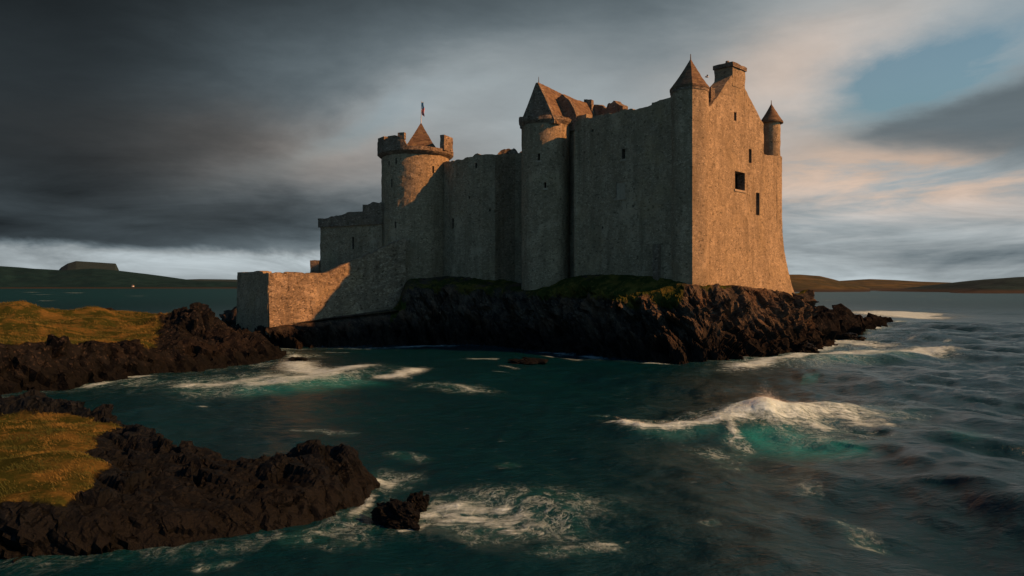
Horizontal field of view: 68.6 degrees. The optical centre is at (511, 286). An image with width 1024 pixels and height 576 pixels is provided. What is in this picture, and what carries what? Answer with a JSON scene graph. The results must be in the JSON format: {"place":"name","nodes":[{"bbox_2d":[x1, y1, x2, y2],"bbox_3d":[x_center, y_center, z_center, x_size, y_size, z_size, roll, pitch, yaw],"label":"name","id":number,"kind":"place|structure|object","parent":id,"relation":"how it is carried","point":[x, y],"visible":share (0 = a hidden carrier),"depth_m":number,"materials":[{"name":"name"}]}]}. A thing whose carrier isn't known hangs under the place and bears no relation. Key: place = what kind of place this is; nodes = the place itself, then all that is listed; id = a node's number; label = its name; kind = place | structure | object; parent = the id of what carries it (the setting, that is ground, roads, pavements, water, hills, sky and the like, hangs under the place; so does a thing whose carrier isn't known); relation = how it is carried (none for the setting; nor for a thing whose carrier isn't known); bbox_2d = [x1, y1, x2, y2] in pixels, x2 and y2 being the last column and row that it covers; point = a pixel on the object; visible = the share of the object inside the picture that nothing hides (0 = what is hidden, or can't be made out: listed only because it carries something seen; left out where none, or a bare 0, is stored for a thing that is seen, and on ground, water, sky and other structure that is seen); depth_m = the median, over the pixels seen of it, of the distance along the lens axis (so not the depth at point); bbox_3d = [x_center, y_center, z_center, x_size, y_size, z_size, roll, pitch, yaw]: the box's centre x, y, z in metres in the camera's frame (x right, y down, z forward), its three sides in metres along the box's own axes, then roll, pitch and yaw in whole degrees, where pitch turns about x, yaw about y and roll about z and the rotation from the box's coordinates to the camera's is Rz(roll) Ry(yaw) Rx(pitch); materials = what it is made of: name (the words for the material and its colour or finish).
{"place":"outdoors","nodes":[
{"label":"outdoors","id":0,"kind":"place"},
{"bbox_2d":[0,266,236,287],"bbox_3d":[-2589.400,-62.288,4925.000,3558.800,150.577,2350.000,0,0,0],"label":"hills","id":1,"kind":"structure","parent":0,"point":[15,277],"depth_m":3986.64,"materials":[{"name":"green plant"}]},
{"bbox_2d":[59,261,118,270],"bbox_3d":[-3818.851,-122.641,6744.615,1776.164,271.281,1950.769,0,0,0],"label":"mesa","id":2,"kind":"structure","parent":1,"relation":"on","point":[74,265],"depth_m":6919.38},
{"bbox_2d":[0,301,286,394],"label":"grassy shore","id":3,"kind":"structure","parent":0,"point":[198,337],"depth_m":90.67,"materials":[{"name":"brown stone"}]},
{"bbox_2d":[0,300,172,348],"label":"grass","id":4,"kind":"structure","parent":3,"relation":"on","point":[65,328],"depth_m":98.95,"materials":[{"name":"plant"}]},
{"bbox_2d":[187,279,236,281],"bbox_3d":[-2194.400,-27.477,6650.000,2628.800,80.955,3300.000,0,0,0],"label":"hills","id":5,"kind":"structure","parent":0,"point":[232,280],"depth_m":6351.25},
{"bbox_2d":[0,288,1023,575],"bbox_3d":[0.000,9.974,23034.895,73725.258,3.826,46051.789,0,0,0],"label":"sea","id":6,"kind":"structure","parent":0,"point":[894,446],"depth_m":47.65,"materials":[{"name":"liquid"}]},
{"bbox_2d":[0,390,379,561],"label":"rocky point","id":7,"kind":"structure","parent":6,"relation":"in","point":[150,488],"depth_m":32.55,"materials":[{"name":"brown stone"}]},
{"bbox_2d":[0,410,122,500],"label":"grass","id":8,"kind":"structure","parent":7,"relation":"on","point":[63,424],"depth_m":36.33,"materials":[{"name":"plant"}]},
{"bbox_2d":[288,356,307,360],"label":"sea rock","id":9,"kind":"object","parent":6,"relation":"in","point":[297,358],"visible":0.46,"depth_m":99.67,"materials":[{"name":"brown stone"}]},
{"bbox_2d":[370,498,419,530],"bbox_3d":[-5.086,10.119,32.883,2.368,1.601,2.115,0,0,0],"label":"sea rock","id":10,"kind":"object","parent":6,"relation":"in","point":[394,514],"visible":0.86,"depth_m":32.44,"materials":[{"name":"brown stone"}]},
{"bbox_2d":[407,491,429,511],"bbox_3d":[-4.434,10.138,35.126,1.180,1.025,1.253,0,0,-29],"label":"sea rock","id":11,"kind":"object","parent":6,"relation":"in","point":[419,500],"visible":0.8,"depth_m":34.75,"materials":[{"name":"brown stone"}]},
{"bbox_2d":[507,357,547,363],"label":"sea rock","id":12,"kind":"object","parent":6,"relation":"in","point":[525,360],"visible":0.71,"depth_m":99.47,"materials":[{"name":"brown stone"}]},
{"bbox_2d":[219,274,837,364],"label":"rock islet","id":13,"kind":"object","parent":6,"relation":"in","point":[650,318],"visible":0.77,"depth_m":119.37,"materials":[{"name":"brown stone"}]},
{"bbox_2d":[236,238,405,336],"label":"sea wall","id":14,"kind":"structure","parent":13,"relation":"on","point":[374,280],"depth_m":134.07,"materials":[{"name":"stone"}]},
{"bbox_2d":[310,202,383,272],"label":"hall range","id":15,"kind":"structure","parent":13,"relation":"on","point":[345,237],"depth_m":151.50,"materials":[{"name":"stone"}]},
{"bbox_2d":[377,123,453,281],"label":"battlemented tower","id":16,"kind":"structure","parent":13,"relation":"on","point":[412,184],"depth_m":144.96,"materials":[{"name":"stone"}]},
{"bbox_2d":[421,101,424,119],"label":"flag","id":17,"kind":"object","parent":16,"relation":"on","point":[422,109],"visible":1,"depth_m":150.46,"materials":[{"name":"red fabric"}]},
{"bbox_2d":[443,148,521,282],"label":"curtain wall","id":18,"kind":"structure","parent":13,"relation":"on","point":[482,224],"depth_m":142.17,"materials":[{"name":"stone"}]},
{"bbox_2d":[519,77,595,289],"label":"stair tower","id":19,"kind":"structure","parent":13,"relation":"on","point":[547,198],"depth_m":126.60,"materials":[{"name":"stone"}]},
{"bbox_2d":[556,54,793,294],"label":"castle keep","id":20,"kind":"structure","parent":13,"relation":"on","point":[683,183],"depth_m":116.37,"materials":[{"name":"stone"}]},
{"bbox_2d":[620,385,819,422],"bbox_3d":[15.775,8.140,54.094,16.620,2.752,4.149,0,0,-12],"label":"sea spray","id":21,"kind":"object","parent":6,"relation":"on","point":[752,401],"visible":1,"depth_m":54.77,"materials":[{"name":"white liquid"}]},
{"bbox_2d":[795,341,820,352],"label":"sea rock","id":22,"kind":"object","parent":6,"relation":"in","point":[805,347],"visible":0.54,"depth_m":115.28,"materials":[{"name":"brown stone"}]},
{"bbox_2d":[812,303,892,341],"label":"reef","id":23,"kind":"object","parent":6,"relation":"in","point":[837,321],"visible":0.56,"depth_m":154.87},
{"bbox_2d":[840,332,865,340],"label":"sea rock","id":24,"kind":"object","parent":6,"relation":"in","point":[848,336],"visible":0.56,"depth_m":143.87,"materials":[{"name":"brown stone"}]},
{"bbox_2d":[0,0,1023,282],"label":"sky","id":25,"kind":"structure","parent":0,"point":[182,139],"materials":[{"name":"grey"}]},
{"bbox_2d":[789,275,869,291],"bbox_3d":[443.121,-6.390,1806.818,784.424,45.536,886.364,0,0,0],"label":"hills","id":26,"kind":"structure","parent":0,"point":[799,283],"depth_m":1544.15,"materials":[{"name":"brown plant"}]},
{"bbox_2d":[841,279,949,290],"bbox_3d":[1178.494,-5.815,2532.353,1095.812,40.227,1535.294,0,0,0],"label":"hills","id":27,"kind":"structure","parent":0,"point":[876,284],"depth_m":2118.64,"materials":[{"name":"brown plant"}]},
{"bbox_2d":[883,277,1023,292],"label":"hills","id":28,"kind":"structure","parent":0,"point":[1008,285],"depth_m":1280.12,"materials":[{"name":"brown plant"}]}
]}

